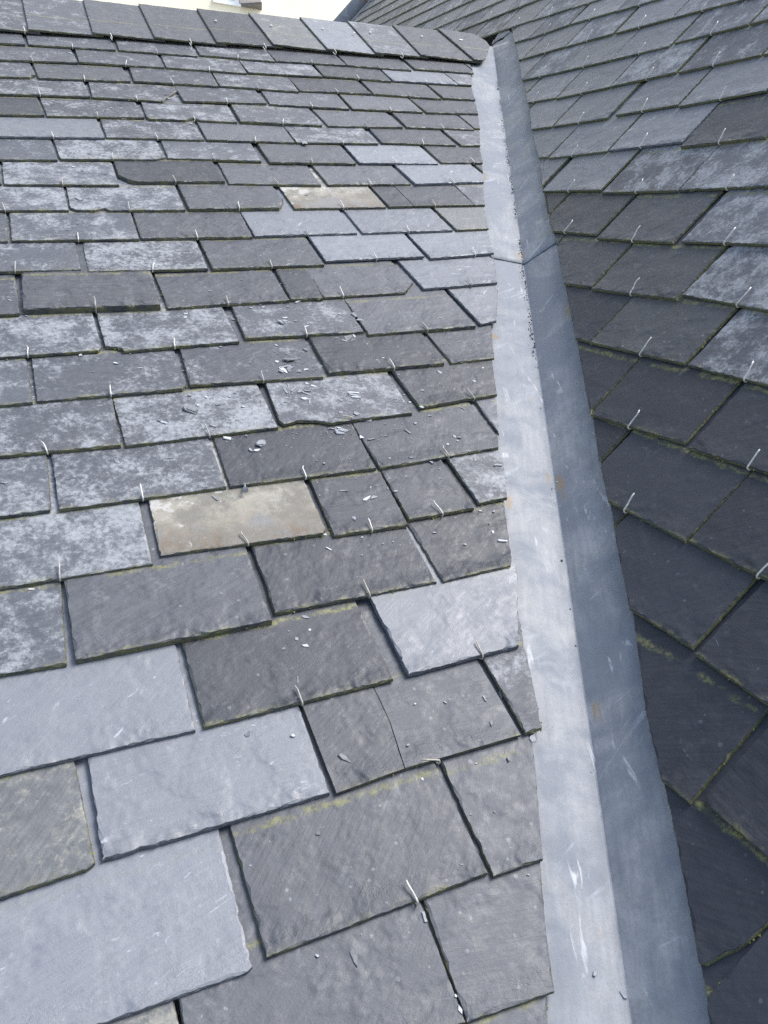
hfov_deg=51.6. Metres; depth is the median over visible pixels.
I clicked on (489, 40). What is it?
roof
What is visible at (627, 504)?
slate hook
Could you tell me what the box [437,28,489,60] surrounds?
ridge slate
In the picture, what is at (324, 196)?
roof slate
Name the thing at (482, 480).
roof slate
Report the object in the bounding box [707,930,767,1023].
roof slate
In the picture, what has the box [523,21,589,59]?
roof slate
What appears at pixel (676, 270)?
roof slate
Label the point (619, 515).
roof slate
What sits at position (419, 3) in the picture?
roof slate
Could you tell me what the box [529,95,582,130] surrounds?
roof slate
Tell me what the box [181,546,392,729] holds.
roof slate
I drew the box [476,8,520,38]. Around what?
roof slate
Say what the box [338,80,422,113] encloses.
roof slate
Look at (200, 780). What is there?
roof slate
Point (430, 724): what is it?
roof slate
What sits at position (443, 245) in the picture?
roof slate
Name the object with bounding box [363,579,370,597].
slate hook
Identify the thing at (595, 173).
roof slate
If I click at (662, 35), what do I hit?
roof slate
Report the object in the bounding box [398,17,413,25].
roof slate
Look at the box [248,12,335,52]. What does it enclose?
ridge slate
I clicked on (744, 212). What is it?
roof slate
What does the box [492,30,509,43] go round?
zinc saddle
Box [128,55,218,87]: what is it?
roof slate
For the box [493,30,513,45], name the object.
zinc saddle
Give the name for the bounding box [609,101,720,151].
roof slate
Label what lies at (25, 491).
roof slate
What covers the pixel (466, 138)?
roof slate
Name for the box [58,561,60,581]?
slate hook
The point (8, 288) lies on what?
roof slate
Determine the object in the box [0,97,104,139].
roof slate
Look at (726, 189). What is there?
slate hook
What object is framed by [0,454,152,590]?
roof slate
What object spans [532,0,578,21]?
roof slate
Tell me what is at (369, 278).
roof slate
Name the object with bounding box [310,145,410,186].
roof slate
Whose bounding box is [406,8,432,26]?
roof slate
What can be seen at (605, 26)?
roof slate
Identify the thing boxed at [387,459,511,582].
roof slate
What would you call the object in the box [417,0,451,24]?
roof slate
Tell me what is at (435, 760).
slate hook
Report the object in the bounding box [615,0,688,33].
roof slate
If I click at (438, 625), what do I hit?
roof slate
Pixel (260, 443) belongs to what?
slate chunk
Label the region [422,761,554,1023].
roof slate
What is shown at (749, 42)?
roof slate
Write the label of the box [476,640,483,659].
slate hook
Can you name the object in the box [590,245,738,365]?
roof slate
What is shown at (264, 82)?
roof slate
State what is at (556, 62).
roof slate
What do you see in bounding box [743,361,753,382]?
slate hook
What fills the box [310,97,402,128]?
roof slate
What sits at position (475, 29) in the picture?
roof slate
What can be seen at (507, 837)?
roof slate
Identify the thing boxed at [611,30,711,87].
roof slate
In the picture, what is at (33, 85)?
roof slate
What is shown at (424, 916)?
slate splinter
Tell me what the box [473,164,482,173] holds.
roof slate
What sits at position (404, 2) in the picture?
roof slate
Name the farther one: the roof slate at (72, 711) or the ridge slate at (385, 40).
the ridge slate at (385, 40)
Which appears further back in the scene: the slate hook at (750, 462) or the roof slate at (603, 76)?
the roof slate at (603, 76)
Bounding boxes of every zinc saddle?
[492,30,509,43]
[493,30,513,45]
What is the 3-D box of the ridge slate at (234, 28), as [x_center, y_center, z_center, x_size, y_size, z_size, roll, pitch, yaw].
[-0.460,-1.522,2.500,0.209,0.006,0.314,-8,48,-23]
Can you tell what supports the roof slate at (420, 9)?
on the roof at (489, 40)
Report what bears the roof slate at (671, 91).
on the roof at (489, 40)
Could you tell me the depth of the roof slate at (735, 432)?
1.05 m
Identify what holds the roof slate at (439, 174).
on the roof slate at (439, 196)
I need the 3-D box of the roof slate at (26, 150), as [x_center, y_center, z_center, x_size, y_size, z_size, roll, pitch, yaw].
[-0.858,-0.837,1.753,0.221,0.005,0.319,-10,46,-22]
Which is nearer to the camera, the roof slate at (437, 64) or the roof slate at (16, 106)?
the roof slate at (16, 106)
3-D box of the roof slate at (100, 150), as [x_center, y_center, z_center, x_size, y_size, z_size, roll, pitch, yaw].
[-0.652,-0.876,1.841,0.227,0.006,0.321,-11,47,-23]
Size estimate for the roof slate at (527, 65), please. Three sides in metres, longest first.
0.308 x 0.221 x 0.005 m
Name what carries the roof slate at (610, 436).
on the roof at (489, 40)
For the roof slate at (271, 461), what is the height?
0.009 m
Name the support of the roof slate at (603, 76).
on the roof at (489, 40)
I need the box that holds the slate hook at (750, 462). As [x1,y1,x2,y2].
[746,449,759,470]
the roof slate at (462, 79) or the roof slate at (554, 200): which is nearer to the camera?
the roof slate at (554, 200)
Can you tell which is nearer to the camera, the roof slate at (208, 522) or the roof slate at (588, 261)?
the roof slate at (208, 522)
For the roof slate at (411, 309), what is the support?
on the roof slate at (339, 356)
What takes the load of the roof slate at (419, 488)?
on the roof slate at (450, 556)
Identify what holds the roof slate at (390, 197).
on the roof slate at (387, 220)
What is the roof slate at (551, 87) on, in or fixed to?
on the roof at (489, 40)
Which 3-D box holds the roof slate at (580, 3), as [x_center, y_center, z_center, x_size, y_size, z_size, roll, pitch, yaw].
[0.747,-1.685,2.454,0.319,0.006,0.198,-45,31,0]
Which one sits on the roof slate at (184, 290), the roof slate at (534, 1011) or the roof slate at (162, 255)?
the roof slate at (162, 255)
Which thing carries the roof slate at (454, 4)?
on the roof slate at (432, 23)
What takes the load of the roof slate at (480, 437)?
on the roof slate at (419, 488)
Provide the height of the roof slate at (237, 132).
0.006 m
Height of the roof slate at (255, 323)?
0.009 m
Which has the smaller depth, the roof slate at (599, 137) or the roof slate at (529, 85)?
the roof slate at (599, 137)
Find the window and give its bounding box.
[222,0,238,2]
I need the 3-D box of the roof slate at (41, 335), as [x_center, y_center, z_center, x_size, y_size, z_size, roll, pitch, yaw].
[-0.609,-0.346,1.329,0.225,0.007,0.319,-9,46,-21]
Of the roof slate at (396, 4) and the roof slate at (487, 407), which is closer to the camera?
the roof slate at (487, 407)
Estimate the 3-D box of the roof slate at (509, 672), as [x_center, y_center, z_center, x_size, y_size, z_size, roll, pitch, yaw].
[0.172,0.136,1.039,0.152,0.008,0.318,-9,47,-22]
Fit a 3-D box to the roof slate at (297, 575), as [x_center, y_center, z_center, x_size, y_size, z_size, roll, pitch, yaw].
[-0.089,0.003,1.110,0.220,0.006,0.319,-9,46,-21]
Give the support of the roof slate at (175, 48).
on the roof slate at (214, 65)
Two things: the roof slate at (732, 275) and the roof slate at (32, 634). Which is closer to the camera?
the roof slate at (32, 634)
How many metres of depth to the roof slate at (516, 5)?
2.97 m
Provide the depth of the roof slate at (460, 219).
1.84 m
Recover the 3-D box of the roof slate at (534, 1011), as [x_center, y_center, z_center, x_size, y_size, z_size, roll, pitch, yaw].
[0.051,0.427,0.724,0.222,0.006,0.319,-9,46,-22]
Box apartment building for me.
[78,0,350,20]
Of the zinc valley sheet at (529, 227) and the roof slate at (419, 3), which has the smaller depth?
the zinc valley sheet at (529, 227)
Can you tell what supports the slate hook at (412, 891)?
attached to the roof slate at (368, 852)
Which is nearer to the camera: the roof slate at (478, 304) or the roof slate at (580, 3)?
the roof slate at (478, 304)
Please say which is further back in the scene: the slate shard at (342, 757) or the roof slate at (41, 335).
the roof slate at (41, 335)
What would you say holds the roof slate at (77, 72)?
on the roof slate at (33, 85)
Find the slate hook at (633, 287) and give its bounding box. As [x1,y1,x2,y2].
[629,278,639,296]
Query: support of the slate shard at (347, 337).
on the roof slate at (339, 356)
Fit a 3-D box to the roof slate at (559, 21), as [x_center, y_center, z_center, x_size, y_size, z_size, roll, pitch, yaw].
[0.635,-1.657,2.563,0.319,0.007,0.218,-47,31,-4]
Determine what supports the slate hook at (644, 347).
on the roof slate at (682, 330)
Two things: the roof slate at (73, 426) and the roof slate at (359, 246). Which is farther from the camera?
the roof slate at (359, 246)
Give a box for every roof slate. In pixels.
[0,31,24,45]
[0,33,77,63]
[0,61,35,78]
[0,62,90,98]
[0,96,44,116]
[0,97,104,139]
[0,138,57,161]
[0,162,68,212]
[0,212,7,243]
[0,212,80,273]
[0,274,19,316]
[0,274,101,359]
[0,357,120,457]
[0,358,32,407]
[0,454,50,518]
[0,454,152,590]
[0,581,195,777]
[0,582,66,676]
[0,757,252,1023]
[0,761,94,899]
[1,139,119,186]
[9,187,138,242]
[22,242,160,314]
[25,32,115,51]
[31,312,186,403]
[32,49,130,82]
[39,81,144,118]
[51,407,225,512]
[53,118,165,160]
[64,501,271,663]
[66,161,184,212]
[74,36,163,68]
[82,213,207,271]
[88,67,176,102]
[88,643,329,862]
[97,272,238,353]
[100,101,203,141]
[111,1000,178,1023]
[112,349,277,447]
[113,141,224,184]
[114,37,196,57]
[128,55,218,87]
[131,186,252,240]
[140,93,236,123]
[148,438,324,557]
[153,240,289,310]
[160,43,246,74]
[160,120,260,162]
[174,72,266,104]
[176,162,282,211]
[178,825,465,1023]
[179,307,322,387]
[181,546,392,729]
[192,43,274,62]
[195,104,294,143]
[198,225,323,270]
[212,72,298,92]
[212,383,375,488]
[217,143,320,186]
[229,90,321,127]
[229,705,487,959]
[231,269,363,340]
[238,60,322,77]
[239,186,356,237]
[250,480,436,615]
[256,140,355,164]
[259,90,348,110]
[264,47,345,66]
[264,337,411,426]
[274,268,322,300]
[278,165,385,210]
[283,108,378,144]
[287,64,371,95]
[302,687,403,795]
[305,237,412,298]
[307,210,423,262]
[307,318,443,375]
[308,450,407,537]
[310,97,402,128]
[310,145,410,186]
[313,53,391,82]
[335,51,410,71]
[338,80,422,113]
[342,186,452,234]
[343,129,437,164]
[343,260,475,336]
[351,371,498,470]
[354,6,373,21]
[355,598,520,770]
[359,80,440,100]
[360,0,374,13]
[362,0,385,18]
[362,9,380,23]
[367,0,380,9]
[368,112,455,146]
[369,1,395,21]
[369,186,413,208]
[369,527,518,676]
[373,12,389,24]
[375,0,391,11]
[379,3,406,24]
[380,56,457,85]
[380,460,473,521]
[383,0,403,14]
[384,15,400,25]
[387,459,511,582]
[391,6,417,25]
[391,109,473,130]
[391,165,473,207]
[391,333,496,409]
[393,0,417,17]
[393,145,483,185]
[396,234,496,290]
[398,0,411,6]
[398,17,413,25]
[399,56,473,74]
[404,0,433,20]
[405,207,493,259]
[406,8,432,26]
[408,93,477,114]
[410,0,427,9]
[415,22,426,27]
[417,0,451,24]
[420,901,547,1023]
[421,131,482,163]
[422,12,448,28]
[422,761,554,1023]
[423,0,444,11]
[425,84,474,100]
[426,289,493,364]
[431,207,487,231]
[432,2,471,29]
[438,0,464,16]
[438,659,542,878]
[440,130,479,146]
[442,16,467,30]
[443,72,471,86]
[445,258,497,325]
[445,401,506,505]
[454,0,488,21]
[454,5,494,31]
[454,164,484,206]
[458,106,479,129]
[460,0,473,5]
[461,61,472,69]
[462,20,489,34]
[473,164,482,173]
[473,397,498,435]
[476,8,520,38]
[477,0,517,24]
[480,0,504,10]
[482,614,541,734]
[499,0,551,32]
[507,0,538,12]
[513,17,548,43]
[515,35,545,60]
[519,54,545,78]
[522,42,588,81]
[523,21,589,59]
[523,77,542,93]
[526,68,583,103]
[529,5,588,39]
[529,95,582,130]
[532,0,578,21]
[533,124,578,158]
[540,157,571,186]
[543,149,641,192]
[543,157,572,216]
[548,81,647,159]
[549,148,643,235]
[553,81,643,127]
[554,199,566,245]
[556,55,639,99]
[557,194,638,288]
[560,20,641,72]
[566,7,639,47]
[566,258,633,343]
[570,0,626,25]
[571,0,599,9]
[578,341,641,414]
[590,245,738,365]
[591,308,742,445]
[592,190,729,301]
[593,417,630,461]
[597,190,724,244]
[601,381,752,542]
[601,430,632,528]
[602,139,720,194]
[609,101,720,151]
[611,12,703,61]
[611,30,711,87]
[614,514,757,650]
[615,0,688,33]
[616,0,659,12]
[616,36,713,116]
[632,579,767,804]
[664,714,767,965]
[672,0,744,19]
[674,0,767,44]
[678,22,767,73]
[678,56,767,107]
[679,138,767,191]
[680,91,767,148]
[681,188,767,246]
[682,245,767,312]
[688,308,767,386]
[688,382,767,474]
[688,471,767,581]
[695,581,767,705]
[701,927,767,1000]
[702,728,767,857]
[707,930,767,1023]
[750,6,767,25]
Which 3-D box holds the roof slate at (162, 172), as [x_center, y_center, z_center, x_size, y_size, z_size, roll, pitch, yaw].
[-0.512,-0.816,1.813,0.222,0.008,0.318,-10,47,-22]
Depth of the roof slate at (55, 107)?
1.91 m
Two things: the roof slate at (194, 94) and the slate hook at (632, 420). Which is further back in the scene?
the roof slate at (194, 94)
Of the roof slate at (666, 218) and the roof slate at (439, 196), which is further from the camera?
the roof slate at (439, 196)
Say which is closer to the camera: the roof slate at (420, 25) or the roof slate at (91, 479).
the roof slate at (91, 479)
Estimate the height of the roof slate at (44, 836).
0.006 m
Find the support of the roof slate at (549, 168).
on the roof at (489, 40)
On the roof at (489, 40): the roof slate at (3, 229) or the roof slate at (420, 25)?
the roof slate at (420, 25)
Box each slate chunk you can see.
[182,406,198,414]
[255,440,265,446]
[276,319,289,323]
[282,358,296,361]
[334,428,348,434]
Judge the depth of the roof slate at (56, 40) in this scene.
2.19 m
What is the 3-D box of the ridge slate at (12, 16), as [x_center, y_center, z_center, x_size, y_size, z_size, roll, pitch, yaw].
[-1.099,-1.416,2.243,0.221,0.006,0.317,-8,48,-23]
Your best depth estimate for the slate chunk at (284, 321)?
1.41 m
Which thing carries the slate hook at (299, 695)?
attached to the roof slate at (242, 675)
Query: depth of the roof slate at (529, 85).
2.37 m
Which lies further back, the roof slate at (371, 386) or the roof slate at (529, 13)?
the roof slate at (529, 13)
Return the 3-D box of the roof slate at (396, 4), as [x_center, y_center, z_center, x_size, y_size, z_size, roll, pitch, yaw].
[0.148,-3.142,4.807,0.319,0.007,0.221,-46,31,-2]
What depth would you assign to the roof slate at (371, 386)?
1.28 m
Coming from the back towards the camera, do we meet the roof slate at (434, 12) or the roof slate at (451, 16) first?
the roof slate at (434, 12)
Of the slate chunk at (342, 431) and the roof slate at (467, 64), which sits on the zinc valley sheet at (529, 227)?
the roof slate at (467, 64)
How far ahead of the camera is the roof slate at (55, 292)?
1.37 m
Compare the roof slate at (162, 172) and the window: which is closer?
the roof slate at (162, 172)
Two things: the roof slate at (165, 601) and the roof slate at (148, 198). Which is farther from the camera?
the roof slate at (148, 198)
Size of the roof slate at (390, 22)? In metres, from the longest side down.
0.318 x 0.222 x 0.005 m
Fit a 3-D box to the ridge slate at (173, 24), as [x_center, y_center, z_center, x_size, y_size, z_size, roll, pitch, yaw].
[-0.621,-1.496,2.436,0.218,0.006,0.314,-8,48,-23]
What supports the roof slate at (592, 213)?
on the roof at (489, 40)
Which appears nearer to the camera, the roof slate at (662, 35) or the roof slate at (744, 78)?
the roof slate at (744, 78)
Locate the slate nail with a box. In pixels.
[242,483,247,492]
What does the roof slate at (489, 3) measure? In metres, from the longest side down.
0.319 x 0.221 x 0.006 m
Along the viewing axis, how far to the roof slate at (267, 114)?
2.07 m
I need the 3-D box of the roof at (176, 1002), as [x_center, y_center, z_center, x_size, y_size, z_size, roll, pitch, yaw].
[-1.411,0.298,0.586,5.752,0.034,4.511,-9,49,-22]
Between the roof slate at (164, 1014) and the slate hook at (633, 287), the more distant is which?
the slate hook at (633, 287)
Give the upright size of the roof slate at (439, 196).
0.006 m
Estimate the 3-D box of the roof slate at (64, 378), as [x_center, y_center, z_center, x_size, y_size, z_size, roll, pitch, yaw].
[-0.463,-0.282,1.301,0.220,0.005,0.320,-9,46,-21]
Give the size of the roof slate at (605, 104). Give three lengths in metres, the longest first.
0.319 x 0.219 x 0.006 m
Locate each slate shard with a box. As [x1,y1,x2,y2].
[338,753,350,762]
[344,334,352,340]
[350,948,358,966]
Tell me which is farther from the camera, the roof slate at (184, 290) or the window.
the window
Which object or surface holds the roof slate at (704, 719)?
on the roof at (489, 40)
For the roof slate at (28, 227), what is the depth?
1.51 m
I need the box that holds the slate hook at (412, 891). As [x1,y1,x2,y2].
[406,880,418,904]
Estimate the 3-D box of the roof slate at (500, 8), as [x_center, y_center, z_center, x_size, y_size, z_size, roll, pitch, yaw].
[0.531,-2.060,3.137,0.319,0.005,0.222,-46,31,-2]
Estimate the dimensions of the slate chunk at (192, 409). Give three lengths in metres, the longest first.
0.026 x 0.018 x 0.003 m
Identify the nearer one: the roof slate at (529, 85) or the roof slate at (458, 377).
the roof slate at (458, 377)
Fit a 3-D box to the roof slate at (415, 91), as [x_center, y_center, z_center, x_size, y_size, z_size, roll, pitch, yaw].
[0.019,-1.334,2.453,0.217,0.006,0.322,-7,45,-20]
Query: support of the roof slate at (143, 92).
on the roof at (176, 1002)
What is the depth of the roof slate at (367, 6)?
5.55 m
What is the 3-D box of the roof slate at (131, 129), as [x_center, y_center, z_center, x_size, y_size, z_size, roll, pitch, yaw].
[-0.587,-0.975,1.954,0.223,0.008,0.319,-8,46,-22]
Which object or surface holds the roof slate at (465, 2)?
on the roof at (489, 40)
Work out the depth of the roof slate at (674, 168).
1.58 m
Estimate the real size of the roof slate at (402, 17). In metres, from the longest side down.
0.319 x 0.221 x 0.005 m
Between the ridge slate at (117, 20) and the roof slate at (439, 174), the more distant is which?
the ridge slate at (117, 20)
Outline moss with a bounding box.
[4,1,766,1016]
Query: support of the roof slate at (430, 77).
on the roof slate at (458, 93)
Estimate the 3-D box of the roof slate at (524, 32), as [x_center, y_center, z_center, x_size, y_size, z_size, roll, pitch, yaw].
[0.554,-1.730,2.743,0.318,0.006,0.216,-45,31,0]
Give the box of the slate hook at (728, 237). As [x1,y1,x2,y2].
[723,227,735,245]
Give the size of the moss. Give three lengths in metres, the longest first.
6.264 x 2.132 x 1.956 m
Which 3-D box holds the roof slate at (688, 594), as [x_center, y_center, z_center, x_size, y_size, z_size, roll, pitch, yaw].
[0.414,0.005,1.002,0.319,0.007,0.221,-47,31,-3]
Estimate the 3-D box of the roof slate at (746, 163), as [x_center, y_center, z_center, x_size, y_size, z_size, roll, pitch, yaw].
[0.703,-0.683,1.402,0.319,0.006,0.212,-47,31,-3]
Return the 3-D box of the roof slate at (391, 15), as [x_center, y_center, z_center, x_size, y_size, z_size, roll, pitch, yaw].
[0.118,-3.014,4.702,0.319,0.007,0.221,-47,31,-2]
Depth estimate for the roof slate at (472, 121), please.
2.30 m
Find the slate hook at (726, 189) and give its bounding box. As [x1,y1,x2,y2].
[725,174,734,190]
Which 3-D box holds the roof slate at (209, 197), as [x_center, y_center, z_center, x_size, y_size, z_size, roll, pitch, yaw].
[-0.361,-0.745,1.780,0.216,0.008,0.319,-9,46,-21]
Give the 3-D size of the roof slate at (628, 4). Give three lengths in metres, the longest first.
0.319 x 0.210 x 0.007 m
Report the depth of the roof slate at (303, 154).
1.94 m
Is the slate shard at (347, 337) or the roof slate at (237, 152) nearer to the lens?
the slate shard at (347, 337)
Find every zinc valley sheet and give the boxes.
[469,39,556,263]
[491,243,709,1023]
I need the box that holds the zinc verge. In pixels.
[333,0,370,22]
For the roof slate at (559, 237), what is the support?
on the roof at (489, 40)
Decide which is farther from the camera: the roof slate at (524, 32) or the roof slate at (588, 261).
the roof slate at (524, 32)
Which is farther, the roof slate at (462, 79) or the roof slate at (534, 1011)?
the roof slate at (462, 79)
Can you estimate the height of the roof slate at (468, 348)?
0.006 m
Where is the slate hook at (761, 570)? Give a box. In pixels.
[755,563,767,578]
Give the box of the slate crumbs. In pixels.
[171,255,557,543]
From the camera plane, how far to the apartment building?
12.14 m
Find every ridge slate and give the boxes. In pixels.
[0,0,39,34]
[22,0,102,36]
[83,0,164,41]
[138,4,225,46]
[197,8,281,48]
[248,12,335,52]
[299,17,383,56]
[347,21,427,58]
[392,25,481,63]
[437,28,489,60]
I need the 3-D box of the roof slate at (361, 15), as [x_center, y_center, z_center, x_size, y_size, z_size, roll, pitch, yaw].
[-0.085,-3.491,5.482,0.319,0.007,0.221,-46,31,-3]
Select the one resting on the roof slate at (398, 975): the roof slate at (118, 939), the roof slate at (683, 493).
the roof slate at (118, 939)
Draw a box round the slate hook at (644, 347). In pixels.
[639,337,651,356]
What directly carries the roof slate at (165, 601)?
on the roof slate at (242, 675)
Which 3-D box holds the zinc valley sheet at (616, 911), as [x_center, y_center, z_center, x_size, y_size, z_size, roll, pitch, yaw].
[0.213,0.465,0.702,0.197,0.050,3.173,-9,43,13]
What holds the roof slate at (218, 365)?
on the roof slate at (371, 386)
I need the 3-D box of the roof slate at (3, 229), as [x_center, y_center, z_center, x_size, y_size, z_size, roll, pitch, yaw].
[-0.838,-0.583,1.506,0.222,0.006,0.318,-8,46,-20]
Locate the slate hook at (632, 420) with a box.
[627,410,639,429]
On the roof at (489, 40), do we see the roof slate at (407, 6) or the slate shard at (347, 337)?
the roof slate at (407, 6)
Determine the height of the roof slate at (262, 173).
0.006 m
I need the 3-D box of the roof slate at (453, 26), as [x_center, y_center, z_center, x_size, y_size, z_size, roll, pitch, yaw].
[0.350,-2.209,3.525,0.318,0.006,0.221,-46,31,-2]
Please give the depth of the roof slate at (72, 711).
0.84 m
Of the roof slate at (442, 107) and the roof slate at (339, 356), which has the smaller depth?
the roof slate at (339, 356)
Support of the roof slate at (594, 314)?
on the roof at (489, 40)
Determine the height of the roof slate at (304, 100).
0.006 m
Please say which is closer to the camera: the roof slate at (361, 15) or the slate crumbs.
the slate crumbs
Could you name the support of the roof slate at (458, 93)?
on the roof slate at (442, 107)
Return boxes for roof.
[174,999,181,1023]
[483,29,512,45]
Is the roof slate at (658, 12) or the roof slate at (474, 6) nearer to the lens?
the roof slate at (658, 12)
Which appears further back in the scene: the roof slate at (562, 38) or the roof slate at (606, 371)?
the roof slate at (562, 38)
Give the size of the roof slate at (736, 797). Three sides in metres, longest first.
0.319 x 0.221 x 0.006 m
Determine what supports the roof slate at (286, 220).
on the roof slate at (279, 253)
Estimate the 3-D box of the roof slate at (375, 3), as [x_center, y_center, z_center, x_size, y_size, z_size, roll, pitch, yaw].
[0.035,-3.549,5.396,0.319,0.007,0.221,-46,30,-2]
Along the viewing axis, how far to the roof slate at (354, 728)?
0.87 m
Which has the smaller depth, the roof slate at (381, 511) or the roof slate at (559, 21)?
the roof slate at (381, 511)
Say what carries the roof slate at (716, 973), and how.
on the roof at (489, 40)
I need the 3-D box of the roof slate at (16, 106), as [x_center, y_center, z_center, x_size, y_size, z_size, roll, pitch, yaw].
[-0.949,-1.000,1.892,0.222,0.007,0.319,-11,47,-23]
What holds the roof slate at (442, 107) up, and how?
on the roof slate at (425, 121)
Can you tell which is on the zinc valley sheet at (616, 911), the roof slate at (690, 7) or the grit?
the grit
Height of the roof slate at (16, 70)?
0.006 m
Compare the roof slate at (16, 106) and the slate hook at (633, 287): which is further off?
the roof slate at (16, 106)
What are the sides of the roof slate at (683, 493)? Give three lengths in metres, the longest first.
0.318 x 0.221 x 0.005 m
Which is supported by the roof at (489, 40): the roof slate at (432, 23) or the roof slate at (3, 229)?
the roof slate at (432, 23)
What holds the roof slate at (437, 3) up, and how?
on the roof at (489, 40)
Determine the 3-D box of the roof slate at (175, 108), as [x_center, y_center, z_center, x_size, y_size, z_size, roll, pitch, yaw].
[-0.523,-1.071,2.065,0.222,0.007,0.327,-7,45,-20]
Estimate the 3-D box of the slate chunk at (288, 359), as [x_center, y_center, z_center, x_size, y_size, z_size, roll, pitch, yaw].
[-0.160,-0.256,1.334,0.025,0.005,0.012,-11,24,-25]
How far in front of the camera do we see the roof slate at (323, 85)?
2.30 m
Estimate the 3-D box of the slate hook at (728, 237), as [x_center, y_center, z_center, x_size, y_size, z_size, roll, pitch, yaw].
[0.572,-0.456,1.294,0.054,0.018,0.008,-47,31,-4]
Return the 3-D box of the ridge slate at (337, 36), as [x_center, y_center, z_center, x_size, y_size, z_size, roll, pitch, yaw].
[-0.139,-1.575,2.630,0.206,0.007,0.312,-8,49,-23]
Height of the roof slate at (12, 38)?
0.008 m
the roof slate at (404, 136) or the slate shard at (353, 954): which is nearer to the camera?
the slate shard at (353, 954)
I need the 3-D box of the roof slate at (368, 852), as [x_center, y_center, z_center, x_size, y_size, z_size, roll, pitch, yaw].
[-0.061,0.273,0.849,0.229,0.006,0.319,-10,46,-22]
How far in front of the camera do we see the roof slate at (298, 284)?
1.51 m
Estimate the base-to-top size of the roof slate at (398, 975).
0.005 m
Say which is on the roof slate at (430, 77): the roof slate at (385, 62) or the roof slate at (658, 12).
the roof slate at (385, 62)
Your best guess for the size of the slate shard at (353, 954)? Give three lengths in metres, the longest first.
0.015 x 0.007 x 0.006 m
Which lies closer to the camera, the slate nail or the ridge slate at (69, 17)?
the slate nail
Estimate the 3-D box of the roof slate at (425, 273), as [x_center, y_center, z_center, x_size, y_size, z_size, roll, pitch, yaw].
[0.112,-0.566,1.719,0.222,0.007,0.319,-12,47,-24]
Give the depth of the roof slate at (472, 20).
3.31 m
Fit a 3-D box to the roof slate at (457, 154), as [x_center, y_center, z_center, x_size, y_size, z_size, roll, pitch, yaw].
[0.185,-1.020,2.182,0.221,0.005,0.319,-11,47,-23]
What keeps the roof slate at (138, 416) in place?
on the roof slate at (91, 479)
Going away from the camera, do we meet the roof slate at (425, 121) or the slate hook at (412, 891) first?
the slate hook at (412, 891)
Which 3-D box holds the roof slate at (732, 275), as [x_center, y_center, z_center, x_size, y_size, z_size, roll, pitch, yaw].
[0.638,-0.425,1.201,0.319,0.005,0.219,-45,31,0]
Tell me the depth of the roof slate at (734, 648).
0.86 m
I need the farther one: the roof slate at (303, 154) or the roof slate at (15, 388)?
the roof slate at (303, 154)
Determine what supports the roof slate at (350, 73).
on the roof slate at (415, 91)
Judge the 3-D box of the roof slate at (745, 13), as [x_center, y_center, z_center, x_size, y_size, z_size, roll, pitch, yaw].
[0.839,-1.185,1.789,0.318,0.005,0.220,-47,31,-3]
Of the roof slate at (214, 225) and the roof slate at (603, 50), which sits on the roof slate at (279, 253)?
the roof slate at (214, 225)
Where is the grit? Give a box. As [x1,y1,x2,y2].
[496,81,576,646]
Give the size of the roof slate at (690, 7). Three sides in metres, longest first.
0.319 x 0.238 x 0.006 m
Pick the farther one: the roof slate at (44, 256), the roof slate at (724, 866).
the roof slate at (44, 256)
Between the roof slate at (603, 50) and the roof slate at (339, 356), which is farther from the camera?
the roof slate at (603, 50)
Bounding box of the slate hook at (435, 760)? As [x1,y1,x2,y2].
[420,759,440,764]
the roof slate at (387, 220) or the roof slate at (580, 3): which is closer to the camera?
the roof slate at (387, 220)
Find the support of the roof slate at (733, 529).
on the roof at (489, 40)
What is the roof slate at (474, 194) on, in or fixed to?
on the roof slate at (460, 219)
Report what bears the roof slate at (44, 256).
on the roof slate at (55, 292)
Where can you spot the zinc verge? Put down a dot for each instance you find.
(351, 10)
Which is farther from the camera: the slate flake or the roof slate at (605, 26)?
the roof slate at (605, 26)
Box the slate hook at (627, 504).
[623,493,634,513]
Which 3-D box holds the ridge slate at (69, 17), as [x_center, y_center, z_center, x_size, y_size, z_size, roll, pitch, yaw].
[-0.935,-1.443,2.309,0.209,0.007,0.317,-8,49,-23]
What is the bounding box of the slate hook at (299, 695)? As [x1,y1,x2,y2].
[295,685,302,705]
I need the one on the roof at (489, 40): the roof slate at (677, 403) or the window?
the roof slate at (677, 403)
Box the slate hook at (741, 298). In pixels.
[735,287,751,307]
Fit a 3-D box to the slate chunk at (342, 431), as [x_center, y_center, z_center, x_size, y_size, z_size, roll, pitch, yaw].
[-0.064,-0.125,1.230,0.024,0.008,0.011,-12,24,-27]
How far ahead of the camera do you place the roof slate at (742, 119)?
1.50 m
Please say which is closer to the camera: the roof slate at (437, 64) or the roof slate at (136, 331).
the roof slate at (136, 331)
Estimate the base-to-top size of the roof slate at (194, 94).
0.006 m
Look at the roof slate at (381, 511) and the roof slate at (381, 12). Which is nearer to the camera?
the roof slate at (381, 511)
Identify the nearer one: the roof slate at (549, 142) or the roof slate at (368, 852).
the roof slate at (368, 852)
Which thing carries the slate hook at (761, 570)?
on the roof slate at (704, 719)
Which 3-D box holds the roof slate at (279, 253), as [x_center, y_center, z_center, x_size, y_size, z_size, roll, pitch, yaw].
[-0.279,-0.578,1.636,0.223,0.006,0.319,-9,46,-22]
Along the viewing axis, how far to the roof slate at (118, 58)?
2.17 m
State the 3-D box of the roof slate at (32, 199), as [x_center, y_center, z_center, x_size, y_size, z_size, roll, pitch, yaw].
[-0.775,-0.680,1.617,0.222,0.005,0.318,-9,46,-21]
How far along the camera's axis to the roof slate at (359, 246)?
1.66 m
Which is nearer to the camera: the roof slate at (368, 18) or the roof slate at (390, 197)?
the roof slate at (390, 197)
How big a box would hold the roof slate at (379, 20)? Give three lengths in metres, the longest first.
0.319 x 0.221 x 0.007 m
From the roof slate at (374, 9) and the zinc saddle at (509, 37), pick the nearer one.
the zinc saddle at (509, 37)

